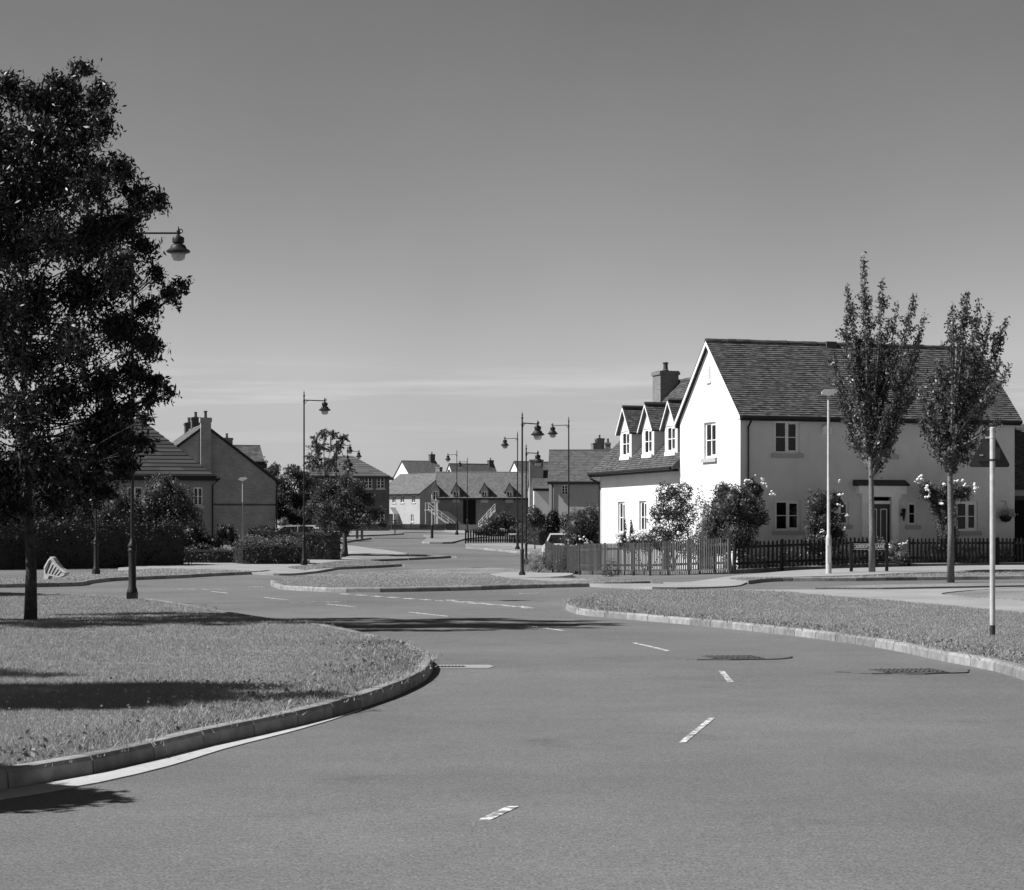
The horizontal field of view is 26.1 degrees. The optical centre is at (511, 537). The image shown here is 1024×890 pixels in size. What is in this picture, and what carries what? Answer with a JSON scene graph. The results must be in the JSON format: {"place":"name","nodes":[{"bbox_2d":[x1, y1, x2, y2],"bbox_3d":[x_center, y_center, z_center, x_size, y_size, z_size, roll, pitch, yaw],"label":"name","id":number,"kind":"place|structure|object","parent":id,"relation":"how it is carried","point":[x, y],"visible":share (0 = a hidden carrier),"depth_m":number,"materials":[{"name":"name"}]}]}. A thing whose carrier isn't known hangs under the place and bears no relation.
{"place":"outdoors","nodes":[
{"label":"outdoors","id":0,"kind":"place"},
{"bbox_2d":[1,569,270,582],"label":"grass verge","id":1,"kind":"object","parent":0,"point":[89,573],"depth_m":80.32,"materials":[{"name":"plant"}]},
{"bbox_2d":[44,557,69,579],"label":"harp-shaped sculpture","id":2,"kind":"object","parent":1,"relation":"on","point":[53,566],"visible":0.97,"depth_m":70.86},
{"bbox_2d":[77,355,99,573],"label":"street lamp","id":3,"kind":"object","parent":1,"relation":"on","point":[95,570],"visible":0.3,"depth_m":78.78,"materials":[{"name":"black metal"}]},
{"bbox_2d":[118,557,363,575],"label":"pavement","id":4,"kind":"structure","parent":0,"point":[280,569],"depth_m":93.44,"materials":[{"name":"grey concrete"}]},
{"bbox_2d":[184,542,233,562],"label":"hedge","id":5,"kind":"object","parent":4,"relation":"on","point":[214,555],"visible":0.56,"depth_m":99.22,"materials":[{"name":"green plant"}]},
{"bbox_2d":[232,533,310,563],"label":"hedge","id":6,"kind":"object","parent":4,"relation":"on","point":[266,553],"visible":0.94,"depth_m":98.72,"materials":[{"name":"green plant"}]},
{"bbox_2d":[247,525,341,559],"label":"hedge","id":7,"kind":"object","parent":4,"relation":"on","point":[323,545],"visible":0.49,"depth_m":109.31,"materials":[{"name":"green plant"}]},
{"bbox_2d":[301,392,329,564],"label":"street lamp","id":8,"kind":"object","parent":4,"relation":"on","point":[324,409],"visible":1,"depth_m":97.72,"materials":[{"name":"black metal"}]},
{"bbox_2d":[341,545,408,555],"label":"pavement","id":9,"kind":"structure","parent":0,"point":[355,550],"depth_m":124.25,"materials":[{"name":"grey concrete"}]},
{"bbox_2d":[328,530,472,533],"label":"pavement","id":10,"kind":"structure","parent":0,"point":[461,531],"depth_m":224.07,"materials":[{"name":"grey concrete"}]},
{"bbox_2d":[346,554,456,560],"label":"grass verge","id":11,"kind":"object","parent":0,"point":[386,557],"depth_m":115.58,"materials":[{"name":"plant"}]},
{"bbox_2d":[275,568,662,587],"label":"grass verge","id":12,"kind":"object","parent":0,"point":[484,570],"depth_m":87.71,"materials":[{"name":"plant"}]},
{"bbox_2d":[519,413,544,574],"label":"street lamp","id":13,"kind":"object","parent":12,"relation":"on","point":[537,434],"visible":0.99,"depth_m":84.53,"materials":[{"name":"black metal"}]},
{"bbox_2d":[524,550,553,572],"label":"scrub plant","id":14,"kind":"object","parent":12,"relation":"on","point":[536,566],"visible":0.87,"depth_m":93.27,"materials":[{"name":"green plant"}]},
{"bbox_2d":[465,543,541,552],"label":"grass verge","id":15,"kind":"object","parent":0,"point":[510,548],"depth_m":142.31,"materials":[{"name":"plant"}]},
{"bbox_2d":[501,431,519,548],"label":"street lamp","id":16,"kind":"object","parent":15,"relation":"on","point":[504,445],"visible":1,"depth_m":137.25,"materials":[{"name":"black metal"}]},
{"bbox_2d":[510,522,546,544],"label":"hedge","id":17,"kind":"object","parent":15,"relation":"on","point":[541,539],"visible":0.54,"depth_m":149.07,"materials":[{"name":"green plant"}]},
{"bbox_2d":[527,505,547,548],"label":"bush","id":18,"kind":"object","parent":15,"relation":"on","point":[535,518],"visible":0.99,"depth_m":139.77,"materials":[{"name":"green plant"}]},
{"bbox_2d":[543,508,561,538],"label":"bush","id":19,"kind":"object","parent":15,"relation":"on","point":[553,524],"visible":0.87,"depth_m":139.77,"materials":[{"name":"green plant"}]},
{"bbox_2d":[469,544,542,547],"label":"pavement","id":20,"kind":"structure","parent":0,"point":[530,546],"depth_m":146.01,"materials":[{"name":"grey concrete"}]},
{"bbox_2d":[0,559,1023,768],"bbox_3d":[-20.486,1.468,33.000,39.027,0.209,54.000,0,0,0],"label":"grass verge","id":21,"kind":"object","parent":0,"point":[187,657],"depth_m":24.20,"materials":[{"name":"plant"}]},
{"bbox_2d":[0,56,193,620],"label":"leafy tree","id":22,"kind":"object","parent":21,"relation":"on","point":[59,471],"visible":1,"depth_m":36.26,"materials":[{"name":"black plant"}]},
{"bbox_2d":[127,226,189,599],"bbox_3d":[-7.836,-2.856,48.911,1.408,8.673,0.536,0,0,0],"label":"street lamp","id":23,"kind":"object","parent":21,"relation":"on","point":[177,250],"visible":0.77,"depth_m":48.84,"materials":[{"name":"black metal"}]},
{"bbox_2d":[0,528,1023,889],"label":"road","id":24,"kind":"structure","parent":0,"point":[806,766],"depth_m":13.94,"materials":[{"name":"grey asphalt"}]},
{"bbox_2d":[34,489,99,525],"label":"shrub","id":25,"kind":"object","parent":24,"relation":"on","point":[81,512],"visible":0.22,"depth_m":107.17,"materials":[{"name":"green plant"}]},
{"bbox_2d":[85,486,149,525],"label":"shrub","id":26,"kind":"object","parent":24,"relation":"on","point":[119,506],"visible":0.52,"depth_m":107.19,"materials":[{"name":"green plant"}]},
{"bbox_2d":[0,570,268,587],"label":"kerb","id":27,"kind":"structure","parent":24,"relation":"on","point":[62,584],"depth_m":74.38,"materials":[{"name":"concrete"}]},
{"bbox_2d":[134,470,206,531],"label":"shrub","id":28,"kind":"object","parent":24,"relation":"on","point":[162,497],"visible":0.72,"depth_m":107.21,"materials":[{"name":"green plant"}]},
{"bbox_2d":[0,709,360,799],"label":"road channel","id":29,"kind":"object","parent":24,"relation":"on","point":[128,771],"visible":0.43,"depth_m":14.20,"materials":[{"name":"concrete"}]},
{"bbox_2d":[0,592,379,637],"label":"kerb","id":30,"kind":"structure","parent":24,"relation":"on","point":[338,628],"depth_m":39.67,"materials":[{"name":"concrete"}]},
{"bbox_2d":[181,519,212,549],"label":"bush","id":31,"kind":"object","parent":24,"relation":"on","point":[195,535],"visible":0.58,"depth_m":103.34,"materials":[{"name":"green plant"}]},
{"bbox_2d":[0,644,432,789],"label":"kerb","id":32,"kind":"structure","parent":24,"relation":"on","point":[37,772],"depth_m":15.62,"materials":[{"name":"concrete"}]},
{"bbox_2d":[208,523,241,549],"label":"bush","id":33,"kind":"object","parent":24,"relation":"on","point":[225,533],"visible":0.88,"depth_m":103.54,"materials":[{"name":"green plant"}]},
{"bbox_2d":[266,464,320,524],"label":"street tree","id":34,"kind":"object","parent":24,"relation":"on","point":[289,497],"visible":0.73,"depth_m":154.92,"materials":[{"name":"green plant"}]},
{"bbox_2d":[301,428,357,531],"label":"street tree","id":35,"kind":"object","parent":24,"relation":"on","point":[313,462],"visible":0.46,"depth_m":169.67,"materials":[{"name":"grey plant"}]},
{"bbox_2d":[301,472,386,556],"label":"street tree","id":36,"kind":"object","parent":24,"relation":"on","point":[351,508],"visible":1,"depth_m":116.93,"materials":[{"name":"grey plant"}]},
{"bbox_2d":[313,564,401,569],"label":"kerb","id":37,"kind":"structure","parent":24,"relation":"on","point":[370,566],"depth_m":97.59,"materials":[{"name":"concrete"}]},
{"bbox_2d":[270,580,631,592],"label":"kerb","id":38,"kind":"structure","parent":24,"relation":"on","point":[273,583],"depth_m":57.26,"materials":[{"name":"concrete"}]},
{"bbox_2d":[423,535,485,543],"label":"grass verge","id":39,"kind":"object","parent":24,"relation":"on","point":[446,539],"depth_m":163.80,"materials":[{"name":"plant"}]},
{"bbox_2d":[433,665,493,667],"bbox_3d":[-0.564,1.571,25.461,0.720,0.160,0.640,0,0,0],"label":"road marking","id":40,"kind":"object","parent":24,"relation":"on","point":[478,666],"visible":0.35,"depth_m":25.43,"materials":[{"name":"white paint"}]},
{"bbox_2d":[465,529,516,543],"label":"picket fence","id":41,"kind":"object","parent":24,"relation":"on","point":[497,540],"visible":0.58,"depth_m":152.11,"materials":[{"name":"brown wood"}]},
{"bbox_2d":[474,510,516,535],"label":"bush","id":42,"kind":"object","parent":24,"relation":"on","point":[498,519],"visible":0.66,"depth_m":186.27,"materials":[{"name":"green plant"}]},
{"bbox_2d":[479,806,518,819],"bbox_3d":[-0.067,1.577,11.994,0.065,0.160,0.600,0,0,15],"label":"road marking","id":43,"kind":"object","parent":24,"relation":"on","point":[498,813],"visible":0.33,"depth_m":11.94,"materials":[{"name":"paint"}]},
{"bbox_2d":[524,445,542,563],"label":"street lamp","id":44,"kind":"object","parent":24,"relation":"on","point":[537,461],"visible":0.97,"depth_m":105.35,"materials":[{"name":"black metal"}]},
{"bbox_2d":[547,417,569,531],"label":"street lamp","id":45,"kind":"object","parent":24,"relation":"on","point":[552,432],"visible":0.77,"depth_m":111.97,"materials":[{"name":"black metal"}]},
{"bbox_2d":[542,533,582,563],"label":"parked car","id":46,"kind":"object","parent":24,"relation":"on","point":[554,538],"visible":0.2,"depth_m":104.11,"materials":[{"name":"paint"}]},
{"bbox_2d":[559,503,597,559],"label":"rose bush","id":47,"kind":"object","parent":24,"relation":"on","point":[582,530],"visible":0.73,"depth_m":101.47,"materials":[{"name":"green plant"}]},
{"bbox_2d":[679,718,714,742],"bbox_3d":[1.448,1.575,17.162,0.050,0.161,2.194,0,0,11],"label":"road marking","id":48,"kind":"object","parent":24,"relation":"on","point":[689,736],"visible":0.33,"depth_m":17.05,"materials":[{"name":"paint"}]},
{"bbox_2d":[672,655,792,659],"bbox_3d":[2.753,1.492,27.257,1.524,0.044,0.838,0,0,-8],"label":"manhole cover","id":49,"kind":"object","parent":24,"relation":"on","point":[729,657],"visible":1,"depth_m":27.07,"materials":[{"name":"metal"}]},
{"bbox_2d":[566,599,1023,679],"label":"kerb","id":50,"kind":"structure","parent":24,"relation":"on","point":[1009,668],"depth_m":31.82,"materials":[{"name":"concrete"}]},
{"bbox_2d":[730,575,1023,580],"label":"kerb","id":51,"kind":"structure","parent":24,"relation":"on","point":[909,578],"depth_m":62.21,"materials":[{"name":"concrete"}]},
{"bbox_2d":[835,668,969,674],"bbox_3d":[4.377,1.491,24.419,1.608,0.044,0.837,0,0,-8],"label":"manhole cover","id":52,"kind":"object","parent":24,"relation":"on","point":[914,671],"visible":1,"depth_m":24.29,"materials":[{"name":"metal"}]},
{"bbox_2d":[815,583,1023,588],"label":"kerb","id":53,"kind":"object","parent":24,"relation":"on","point":[927,586],"depth_m":56.91,"materials":[{"name":"grey concrete"}]},
{"bbox_2d":[0,0,1023,527],"label":"sky","id":54,"kind":"structure","parent":0,"point":[440,224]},
{"bbox_2d":[490,565,1023,589],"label":"pavement","id":55,"kind":"structure","parent":0,"point":[723,582],"depth_m":64.87,"materials":[{"name":"grey concrete"}]},
{"bbox_2d":[821,389,837,572],"bbox_3d":[9.324,-1.574,64.805,0.460,5.563,0.180,0,0,0],"label":"street lamp","id":56,"kind":"object","parent":55,"relation":"on","point":[827,392],"visible":0.93,"depth_m":64.76,"materials":[{"name":"metal"}]},
{"bbox_2d":[850,542,887,571],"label":"street name sign","id":57,"kind":"object","parent":55,"relation":"on","point":[866,546],"visible":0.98,"depth_m":66.18,"materials":[{"name":"metal"}]},
{"bbox_2d":[827,251,931,571],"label":"young tree","id":58,"kind":"object","parent":55,"relation":"on","point":[871,384],"visible":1,"depth_m":65.59,"materials":[{"name":"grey plant"}]},
{"bbox_2d":[913,291,1012,582],"bbox_3d":[12.451,-2.775,60.578,2.923,8.064,2.312,0,0,0],"label":"young tree","id":59,"kind":"object","parent":55,"relation":"on","point":[965,403],"visible":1,"depth_m":60.46,"materials":[{"name":"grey plant"}]},
{"bbox_2d":[569,561,1023,574],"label":"garden ground","id":60,"kind":"structure","parent":0,"point":[754,570],"depth_m":76.17,"materials":[{"name":"grey plant"}]},
{"bbox_2d":[600,558,621,576],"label":"scrub plant","id":61,"kind":"object","parent":60,"relation":"on","point":[610,571],"visible":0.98,"depth_m":81.14,"materials":[{"name":"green plant"}]},
{"bbox_2d":[545,537,730,575],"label":"picket fence","id":62,"kind":"object","parent":60,"relation":"on","point":[631,561],"visible":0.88,"depth_m":80.56,"materials":[{"name":"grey wood"}]},
{"bbox_2d":[616,529,666,569],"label":"rose bush","id":63,"kind":"object","parent":60,"relation":"on","point":[622,539],"visible":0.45,"depth_m":82.36,"materials":[{"name":"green plant"}]},
{"bbox_2d":[645,481,698,570],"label":"bush","id":64,"kind":"object","parent":60,"relation":"on","point":[669,512],"visible":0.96,"depth_m":78.45,"materials":[{"name":"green plant"}]},
{"bbox_2d":[687,485,707,552],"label":"bush","id":65,"kind":"object","parent":60,"relation":"on","point":[696,535],"visible":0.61,"depth_m":76.89,"materials":[{"name":"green plant"}]},
{"bbox_2d":[703,474,775,573],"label":"rose bush","id":66,"kind":"object","parent":60,"relation":"on","point":[733,509],"visible":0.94,"depth_m":73.69,"materials":[{"name":"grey plant"}]},
{"bbox_2d":[737,550,803,568],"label":"garden plant","id":67,"kind":"object","parent":60,"relation":"on","point":[766,560],"visible":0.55,"depth_m":74.79,"materials":[{"name":"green plant"}]},
{"bbox_2d":[733,536,876,573],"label":"picket fence","id":68,"kind":"object","parent":60,"relation":"on","point":[783,545],"visible":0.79,"depth_m":74.10,"materials":[{"name":"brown wood"}]},
{"bbox_2d":[800,479,848,565],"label":"rose bush","id":69,"kind":"object","parent":60,"relation":"on","point":[817,506],"visible":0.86,"depth_m":75.07,"materials":[{"name":"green plant"}]},
{"bbox_2d":[864,536,911,565],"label":"flowering plant","id":70,"kind":"object","parent":60,"relation":"on","point":[896,553],"visible":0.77,"depth_m":76.13,"materials":[{"name":"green plant"}]},
{"bbox_2d":[914,475,978,562],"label":"rose bush","id":71,"kind":"object","parent":60,"relation":"on","point":[937,498],"visible":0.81,"depth_m":76.83,"materials":[{"name":"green plant"}]},
{"bbox_2d":[922,545,981,562],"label":"garden plant","id":72,"kind":"object","parent":60,"relation":"on","point":[958,554],"visible":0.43,"depth_m":77.58,"materials":[{"name":"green plant"}]},
{"bbox_2d":[908,537,1023,566],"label":"picket fence","id":73,"kind":"object","parent":60,"relation":"on","point":[983,557],"visible":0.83,"depth_m":76.64,"materials":[{"name":"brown wood"}]},
{"bbox_2d":[586,590,1023,654],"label":"grass verge","id":74,"kind":"object","parent":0,"point":[815,606],"depth_m":43.97,"materials":[{"name":"plant"}]},
{"bbox_2d":[2,596,1020,756],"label":"daisies","id":75,"kind":"object","parent":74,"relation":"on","point":[341,666],"visible":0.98,"depth_m":22.91,"materials":[{"name":"white plant"}]},
{"bbox_2d":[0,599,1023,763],"bbox_3d":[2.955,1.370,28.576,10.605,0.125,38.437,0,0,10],"label":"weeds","id":76,"kind":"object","parent":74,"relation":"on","point":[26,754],"visible":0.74,"depth_m":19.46,"materials":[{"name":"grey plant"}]},
{"bbox_2d":[969,427,1009,635],"bbox_3d":[6.772,-0.022,31.235,0.569,3.075,0.106,0,0,0],"label":"road sign","id":77,"kind":"object","parent":74,"relation":"on","point":[989,453],"visible":0.9,"depth_m":31.20,"materials":[{"name":"metal"}]},
{"bbox_2d":[731,572,1023,583],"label":"grass verge","id":78,"kind":"object","parent":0,"point":[759,580],"depth_m":61.39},
{"bbox_2d":[748,587,1023,612],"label":"pavement","id":79,"kind":"structure","parent":0,"point":[934,596],"depth_m":51.92,"materials":[{"name":"grey concrete"}]},
{"bbox_2d":[945,588,1023,600],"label":"grass verge","id":80,"kind":"object","parent":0,"point":[1011,594],"depth_m":51.85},
{"bbox_3d":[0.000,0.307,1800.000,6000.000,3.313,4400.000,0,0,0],"label":"ground","id":81,"kind":"structure","parent":0,"visible":0},
{"bbox_2d":[0,511,191,568],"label":"hedge","id":82,"kind":"object","parent":81,"relation":"on","point":[67,545],"visible":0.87,"depth_m":92.69,"materials":[{"name":"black plant"}]},
{"bbox_2d":[20,418,219,548],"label":"house","id":83,"kind":"structure","parent":81,"relation":"on","point":[182,467],"depth_m":116.59,"materials":[{"name":"stone"}]},
{"bbox_2d":[193,487,204,507],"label":"window","id":84,"kind":"structure","parent":83,"relation":"in","point":[198,492],"depth_m":116.57,"materials":[{"name":"glass"}]},
{"bbox_2d":[172,411,281,544],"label":"house","id":85,"kind":"structure","parent":81,"relation":"on","point":[201,441],"depth_m":146.63,"materials":[{"name":"brick"}]},
{"bbox_2d":[224,433,264,466],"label":"house","id":86,"kind":"structure","parent":81,"relation":"on","point":[254,453],"depth_m":182.49,"materials":[{"name":"brick"}]},
{"bbox_2d":[300,456,393,530],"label":"house","id":87,"kind":"structure","parent":81,"relation":"on","point":[376,480],"depth_m":233.31,"materials":[{"name":"brick"}]},
{"bbox_2d":[393,452,437,478],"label":"house","id":88,"kind":"structure","parent":81,"relation":"on","point":[412,467],"depth_m":349.37,"materials":[{"name":"grey tile"}]},
{"bbox_2d":[389,465,442,527],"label":"house","id":89,"kind":"structure","parent":81,"relation":"on","point":[409,496],"depth_m":331.98,"materials":[{"name":"paint"}]},
{"bbox_2d":[389,523,445,529],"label":"board fence","id":90,"kind":"object","parent":81,"relation":"on","point":[420,526],"visible":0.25,"depth_m":264.78,"materials":[{"name":"black wood"}]},
{"bbox_2d":[446,458,496,471],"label":"house","id":91,"kind":"structure","parent":81,"relation":"on","point":[489,466],"depth_m":352.97,"materials":[{"name":"grey tile"}]},
{"bbox_2d":[425,472,528,527],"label":"house","id":92,"kind":"structure","parent":81,"relation":"on","point":[490,494],"depth_m":311.73,"materials":[{"name":"grey brick"}]},
{"bbox_2d":[463,500,475,524],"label":"garage door","id":93,"kind":"structure","parent":92,"relation":"in","point":[471,503],"depth_m":311.43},
{"bbox_2d":[509,461,528,473],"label":"house","id":94,"kind":"structure","parent":81,"relation":"on","point":[513,468],"depth_m":343.84,"materials":[{"name":"grey tile"}]},
{"bbox_2d":[527,458,548,529],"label":"house","id":95,"kind":"structure","parent":81,"relation":"on","point":[538,488],"depth_m":228.35,"materials":[{"name":"stone"}]},
{"bbox_2d":[547,439,611,532],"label":"house","id":96,"kind":"structure","parent":81,"relation":"on","point":[583,489],"depth_m":200.00,"materials":[{"name":"stone"}]},
{"bbox_2d":[587,338,1022,569],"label":"house","id":97,"kind":"structure","parent":81,"relation":"on","point":[734,411],"depth_m":78.27,"materials":[{"name":"paint"}]},
{"bbox_2d":[615,502,624,536],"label":"window","id":98,"kind":"structure","parent":97,"relation":"in","point":[622,504],"depth_m":87.29,"materials":[{"name":"wood"}]},
{"bbox_2d":[636,501,646,536],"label":"window","id":99,"kind":"structure","parent":97,"relation":"in","point":[643,503],"depth_m":85.14,"materials":[{"name":"wood"}]},
{"bbox_2d":[701,422,716,462],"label":"window","id":100,"kind":"structure","parent":97,"relation":"in","point":[710,427],"depth_m":78.55,"materials":[{"name":"wood"}]},
{"bbox_2d":[771,421,803,457],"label":"window","id":101,"kind":"structure","parent":97,"relation":"in","point":[786,432],"depth_m":76.62,"materials":[{"name":"wood"}]},
{"bbox_2d":[772,500,804,534],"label":"window","id":102,"kind":"structure","parent":97,"relation":"in","point":[787,512],"depth_m":76.62,"materials":[{"name":"wood"}]},
{"bbox_2d":[838,502,852,528],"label":"window","id":103,"kind":"structure","parent":97,"relation":"in","point":[843,510],"depth_m":77.33,"materials":[{"name":"wood"}]},
{"bbox_2d":[874,504,889,560],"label":"door","id":104,"kind":"structure","parent":97,"relation":"in","point":[882,511],"depth_m":77.77,"materials":[{"name":"wood"}]},
{"bbox_2d":[905,502,920,528],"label":"window","id":105,"kind":"structure","parent":97,"relation":"in","point":[911,505],"depth_m":78.15,"materials":[{"name":"stone"}]},
{"bbox_2d":[956,502,981,534],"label":"window","id":106,"kind":"structure","parent":97,"relation":"in","point":[967,521],"depth_m":78.82,"materials":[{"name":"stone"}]},
{"bbox_2d":[997,501,1017,522],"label":"hanging basket","id":107,"kind":"object","parent":97,"relation":"attached to","point":[1005,516],"visible":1,"depth_m":78.79,"materials":[{"name":"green plant"}]},
{"bbox_2d":[1015,424,1023,560],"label":"garage","id":108,"kind":"structure","parent":81,"relation":"on","point":[1019,480],"depth_m":80.71,"materials":[{"name":"ceramic"}]},
{"bbox_2d":[1015,500,1023,560],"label":"garage door","id":109,"kind":"structure","parent":108,"relation":"in","point":[1019,504],"depth_m":80.67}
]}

